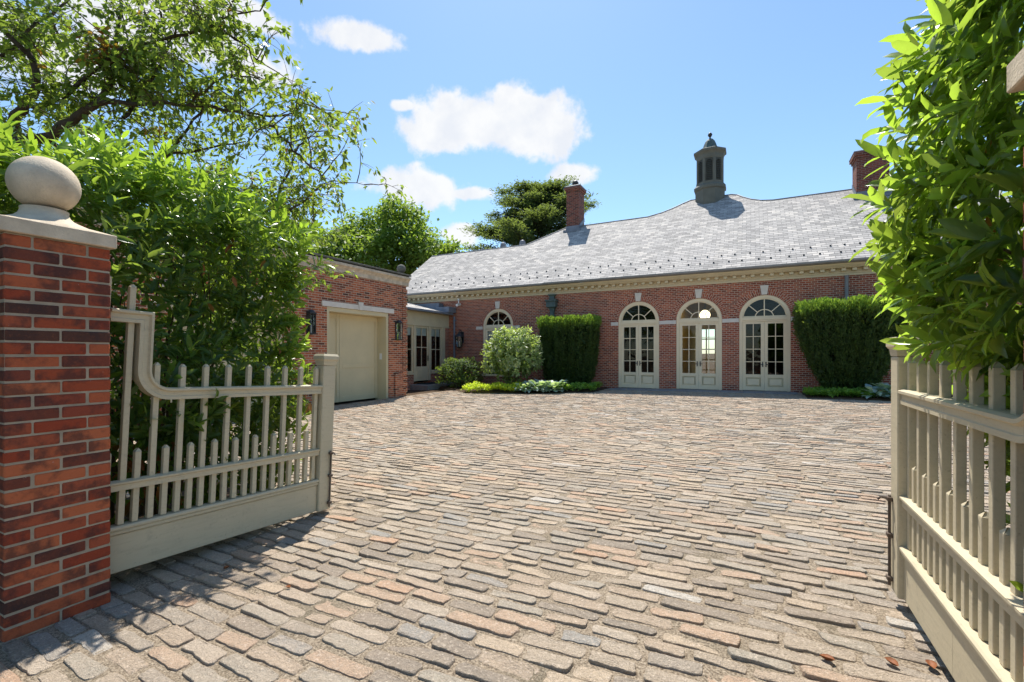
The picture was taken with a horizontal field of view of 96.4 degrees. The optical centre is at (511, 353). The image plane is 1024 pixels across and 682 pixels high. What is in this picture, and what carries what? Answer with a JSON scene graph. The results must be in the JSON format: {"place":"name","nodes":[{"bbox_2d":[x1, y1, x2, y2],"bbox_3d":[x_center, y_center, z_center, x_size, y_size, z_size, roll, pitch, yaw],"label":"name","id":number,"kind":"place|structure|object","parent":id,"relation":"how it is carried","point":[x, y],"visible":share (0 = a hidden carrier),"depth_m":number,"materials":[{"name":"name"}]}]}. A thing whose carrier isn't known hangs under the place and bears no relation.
{"place":"outdoors","nodes":[
{"label":"outdoors","id":0,"kind":"place"},
{"bbox_2d":[0,388,1009,681],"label":"courtyard paving","id":1,"kind":"structure","parent":0,"point":[608,534],"depth_m":3.05,"materials":[{"name":"stone"}]},
{"bbox_2d":[820,654,834,660],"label":"fallen leaf","id":2,"kind":"object","parent":1,"relation":"on","point":[828,657],"visible":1,"depth_m":2.06,"materials":[{"name":"orange plant"}]},
{"bbox_2d":[885,657,898,665],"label":"fallen leaf","id":3,"kind":"object","parent":1,"relation":"on","point":[893,661],"visible":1,"depth_m":2.04,"materials":[{"name":"orange plant"}]},
{"bbox_2d":[925,659,936,668],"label":"fallen leaf","id":4,"kind":"object","parent":1,"relation":"on","point":[932,664],"visible":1,"depth_m":2.02,"materials":[{"name":"orange plant"}]},
{"bbox_2d":[0,0,1023,353],"label":"sky","id":5,"kind":"structure","parent":0,"point":[470,97],"materials":[{"name":"blue"}]},
{"bbox_2d":[334,354,714,404],"bbox_3d":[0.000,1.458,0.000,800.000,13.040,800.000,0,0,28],"label":"ground","id":6,"kind":"structure","parent":0,"point":[416,392],"depth_m":18.91,"materials":[{"name":"grey stone"}]},
{"bbox_2d":[0,156,116,641],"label":"brick gatepost","id":7,"kind":"object","parent":6,"relation":"on","point":[55,380],"visible":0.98,"depth_m":2.43,"materials":[{"name":"brick"}]},
{"bbox_2d":[109,276,338,574],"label":"driveway gate","id":8,"kind":"structure","parent":7,"relation":"attached to","point":[136,541],"depth_m":3.25,"materials":[{"name":"paint"}]},
{"bbox_2d":[115,482,239,520],"bbox_3d":[-3.545,1.455,3.344,1.820,0.099,3.650,0,0,28],"label":"planting bed","id":9,"kind":"object","parent":6,"relation":"on","point":[170,504],"depth_m":4.45,"materials":[{"name":"soil"}]},
{"bbox_2d":[0,107,335,524],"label":"laurel hedge","id":10,"kind":"object","parent":9,"relation":"on","point":[116,181],"visible":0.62,"depth_m":3.49,"materials":[{"name":"green plant"}]},
{"bbox_2d":[0,0,412,294],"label":"cherry tree","id":11,"kind":"object","parent":6,"relation":"on","point":[122,65],"visible":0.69,"depth_m":5.08,"materials":[{"name":"green plant"}]},
{"bbox_2d":[71,206,411,424],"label":"brick garage","id":12,"kind":"structure","parent":6,"relation":"on","point":[360,315],"depth_m":14.32,"materials":[{"name":"brick"}]},
{"bbox_2d":[175,299,268,405],"bbox_3d":[-6.882,0.136,10.848,0.062,2.711,2.390,0,0,28],"label":"garage door","id":13,"kind":"structure","parent":12,"relation":"in","point":[185,327],"depth_m":11.33,"materials":[{"name":"paint"}]},
{"bbox_2d":[306,309,316,334],"bbox_3d":[-5.464,-0.860,12.460,0.200,0.680,0.210,0,0,28],"label":"wall lantern","id":14,"kind":"object","parent":12,"relation":"attached to","point":[311,316],"depth_m":12.45,"materials":[{"name":"metal"}]},
{"bbox_2d":[329,313,381,402],"bbox_3d":[-4.981,0.126,14.278,0.260,2.692,2.310,0,0,28],"label":"garage door","id":15,"kind":"structure","parent":12,"relation":"in","point":[353,338],"depth_m":14.47,"materials":[{"name":"paint"}]},
{"bbox_2d":[395,320,402,339],"bbox_3d":[-3.845,-0.800,15.563,0.200,0.680,0.210,0,0,28],"label":"wall lantern","id":16,"kind":"object","parent":12,"relation":"attached to","point":[398,323],"depth_m":15.53,"materials":[{"name":"metal"}]},
{"bbox_2d":[293,190,472,274],"bbox_3d":[-9.270,-4.625,31.227,12.856,12.757,8.217,0,0,28],"label":"maple tree","id":17,"kind":"object","parent":6,"relation":"on","point":[393,240],"visible":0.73,"depth_m":29.55,"materials":[{"name":"green plant"}]},
{"bbox_2d":[406,302,455,389],"bbox_3d":[-5.465,-0.510,20.085,4.550,4.700,5.516,0,0,28],"label":"glazed link","id":18,"kind":"object","parent":6,"relation":"on","point":[433,320],"visible":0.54,"depth_m":20.50,"materials":[{"name":"beige paint"}]},
{"bbox_2d":[406,325,412,372],"bbox_3d":[-4.447,-0.200,19.317,0.075,2.030,0.730,0,0,28],"label":"window","id":19,"kind":"structure","parent":18,"relation":"in","point":[409,328],"depth_m":19.55,"materials":[{"name":"beige paint"}]},
{"bbox_2d":[415,326,428,380],"bbox_3d":[-3.969,-0.017,20.151,0.152,2.395,0.930,0,0,28],"label":"door","id":20,"kind":"structure","parent":18,"relation":"in","point":[421,373],"depth_m":20.15,"materials":[{"name":"beige paint"}]},
{"bbox_2d":[431,327,440,371],"bbox_3d":[-3.531,-0.200,21.073,0.075,2.030,0.850,0,0,28],"label":"window","id":21,"kind":"structure","parent":18,"relation":"in","point":[435,331],"depth_m":21.21,"materials":[{"name":"beige paint"}]},
{"bbox_2d":[438,384,607,393],"bbox_3d":[-0.214,1.414,18.130,7.450,0.174,4.050,0,0,28],"label":"planting bed","id":22,"kind":"object","parent":6,"relation":"on","point":[498,391],"visible":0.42,"depth_m":16.73,"materials":[{"name":"soil"}]},
{"bbox_2d":[435,356,487,387],"bbox_3d":[-2.165,0.959,19.091,2.372,1.762,1.873,0,0,28],"label":"dark shrub","id":23,"kind":"object","parent":22,"relation":"on","point":[458,379],"visible":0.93,"depth_m":18.82,"materials":[{"name":"green plant"}]},
{"bbox_2d":[461,381,525,391],"bbox_3d":[-0.647,1.209,16.817,2.498,0.445,1.162,0,0,10],"label":"lime groundcover","id":24,"kind":"object","parent":22,"relation":"on","point":[477,386],"visible":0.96,"depth_m":16.57,"materials":[{"name":"green plant"}]},
{"bbox_2d":[479,325,544,383],"bbox_3d":[0.028,0.217,17.930,2.615,2.760,2.483,0,0,28],"label":"variegated shrub","id":25,"kind":"object","parent":22,"relation":"on","point":[514,353],"visible":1,"depth_m":17.41,"materials":[{"name":"green plant"}]},
{"bbox_2d":[513,382,530,391],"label":"hosta","id":26,"kind":"object","parent":22,"relation":"on","point":[523,385],"visible":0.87,"depth_m":16.18,"materials":[{"name":"green plant"}]},
{"bbox_2d":[522,381,539,391],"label":"hosta","id":27,"kind":"object","parent":22,"relation":"on","point":[531,387],"visible":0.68,"depth_m":16.18,"materials":[{"name":"green plant"}]},
{"bbox_2d":[527,380,550,391],"bbox_3d":[0.974,1.135,16.274,0.902,0.464,0.910,0,0,-31],"label":"hosta","id":28,"kind":"object","parent":22,"relation":"on","point":[533,382],"visible":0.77,"depth_m":16.09,"materials":[{"name":"green plant"}]},
{"bbox_2d":[536,381,557,391],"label":"hosta","id":29,"kind":"object","parent":22,"relation":"on","point":[548,383],"visible":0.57,"depth_m":16.10,"materials":[{"name":"green plant"}]},
{"bbox_2d":[542,379,563,391],"bbox_3d":[1.453,1.131,16.289,0.888,0.457,0.896,0,0,0],"label":"hosta","id":30,"kind":"object","parent":22,"relation":"on","point":[556,384],"visible":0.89,"depth_m":16.09,"materials":[{"name":"green plant"}]},
{"bbox_2d":[553,380,568,390],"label":"hosta","id":31,"kind":"object","parent":22,"relation":"on","point":[564,381],"visible":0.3,"depth_m":16.43,"materials":[{"name":"green plant"}]},
{"bbox_2d":[535,313,601,388],"bbox_3d":[2.249,0.036,18.195,2.559,3.277,1.589,0,0,28],"label":"clipped yew","id":32,"kind":"object","parent":22,"relation":"on","point":[570,350],"visible":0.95,"depth_m":17.66,"materials":[{"name":"green plant"}]},
{"bbox_2d":[555,381,603,390],"bbox_3d":[2.491,1.172,16.748,1.943,0.376,1.353,0,0,3],"label":"green groundcover","id":33,"kind":"object","parent":22,"relation":"on","point":[594,385],"visible":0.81,"depth_m":16.40,"materials":[{"name":"green plant"}]},
{"bbox_2d":[457,174,601,282],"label":"cedar tree","id":34,"kind":"object","parent":6,"relation":"on","point":[538,210],"visible":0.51,"depth_m":42.87,"materials":[{"name":"green plant"}]},
{"bbox_2d":[406,132,1023,394],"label":"brick house","id":35,"kind":"structure","parent":6,"relation":"on","point":[748,272],"depth_m":18.24,"materials":[{"name":"red brick"}]},
{"bbox_2d":[455,330,463,347],"bbox_3d":[-2.450,-0.698,21.357,0.381,0.875,0.470,0,0,28],"label":"bracket lantern","id":36,"kind":"object","parent":35,"relation":"attached to","point":[461,336],"visible":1,"depth_m":21.33,"materials":[{"name":"metal"}]},
{"bbox_2d":[482,309,513,376],"bbox_3d":[-0.614,-0.504,20.724,1.674,3.047,0.200,0,0,28],"label":"arched window","id":37,"kind":"structure","parent":35,"relation":"in","point":[487,329],"depth_m":20.88,"materials":[{"name":"paint"}]},
{"bbox_2d":[618,302,658,388],"bbox_3d":[4.938,-0.296,17.844,1.554,3.463,0.171,0,0,28],"label":"french door","id":38,"kind":"structure","parent":35,"relation":"in","point":[638,379],"depth_m":17.81,"materials":[{"name":"paint"}]},
{"bbox_2d":[676,299,721,389],"bbox_3d":[6.871,-0.308,16.836,1.554,3.438,0.171,0,0,28],"label":"french door","id":39,"kind":"structure","parent":35,"relation":"in","point":[698,380],"depth_m":16.81,"materials":[{"name":"paint"}]},
{"bbox_2d":[700,303,709,317],"bbox_3d":[7.871,-1.815,18.677,0.400,0.870,0.400,0,0,28],"label":"pendant lamp","id":40,"kind":"object","parent":35,"relation":"hanging from","point":[702,315],"visible":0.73,"depth_m":18.55,"materials":[{"name":"glass"}]},
{"bbox_2d":[702,329,715,373],"bbox_3d":[11.004,0.040,24.769,1.860,2.860,0.060,0,0,28],"label":"rear window","id":41,"kind":"structure","parent":35,"relation":"in","point":[706,339],"depth_m":24.86,"materials":[{"name":"beige paint"}]},
{"bbox_2d":[739,295,790,391],"bbox_3d":[8.742,-0.320,15.860,1.554,3.413,0.171,0,0,28],"label":"french door","id":42,"kind":"structure","parent":35,"relation":"in","point":[763,381],"depth_m":15.83,"materials":[{"name":"paint"}]},
{"bbox_2d":[801,392,952,400],"bbox_3d":[11.307,1.271,13.134,5.100,0.149,2.250,0,0,28],"label":"planting bed","id":43,"kind":"object","parent":6,"relation":"on","point":[846,397],"visible":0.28,"depth_m":13.04,"materials":[{"name":"soil"}]},
{"bbox_2d":[802,386,875,397],"bbox_3d":[9.580,1.116,13.378,1.947,0.337,1.148,0,0,38],"label":"green groundcover","id":44,"kind":"object","parent":43,"relation":"on","point":[829,391],"visible":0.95,"depth_m":13.25,"materials":[{"name":"green plant"}]},
{"bbox_2d":[791,294,908,388],"bbox_3d":[10.188,-0.116,13.903,2.928,3.315,1.750,0,0,28],"label":"clipped yew","id":45,"kind":"object","parent":43,"relation":"on","point":[856,328],"visible":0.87,"depth_m":13.47,"materials":[{"name":"green plant"}]},
{"bbox_2d":[862,384,890,398],"bbox_3d":[10.089,1.049,12.739,0.772,0.394,0.765,0,0,3],"label":"hosta","id":46,"kind":"object","parent":43,"relation":"on","point":[871,389],"visible":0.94,"depth_m":12.71,"materials":[{"name":"green plant"}]},
{"bbox_2d":[872,383,890,397],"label":"hosta","id":47,"kind":"object","parent":43,"relation":"on","point":[887,385],"visible":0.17,"depth_m":12.86,"materials":[{"name":"green plant"}]},
{"bbox_2d":[875,383,890,396],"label":"hosta","id":48,"kind":"object","parent":43,"relation":"on","point":[886,388],"visible":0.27,"depth_m":12.65,"materials":[{"name":"green plant"}]},
{"bbox_2d":[1007,47,1023,389],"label":"brick gatepost","id":49,"kind":"object","parent":6,"relation":"on","point":[1015,74],"visible":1,"depth_m":1.12,"materials":[{"name":"brick"}]},
{"bbox_2d":[877,337,1023,681],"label":"driveway gate","id":50,"kind":"structure","parent":49,"relation":"attached to","point":[955,561],"depth_m":1.82,"materials":[{"name":"paint"}]},
{"bbox_2d":[609,388,797,394],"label":"path","id":51,"kind":"structure","parent":0,"point":[724,391],"depth_m":16.17,"materials":[{"name":"grey stone"}]},
{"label":"planting bed","id":52,"kind":"structure","parent":0,"visible":0},
{"bbox_2d":[841,0,1023,591],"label":"rhododendron bush","id":53,"kind":"object","parent":52,"relation":"on","point":[944,169],"visible":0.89,"depth_m":1.57,"materials":[{"name":"green plant"}]}
]}

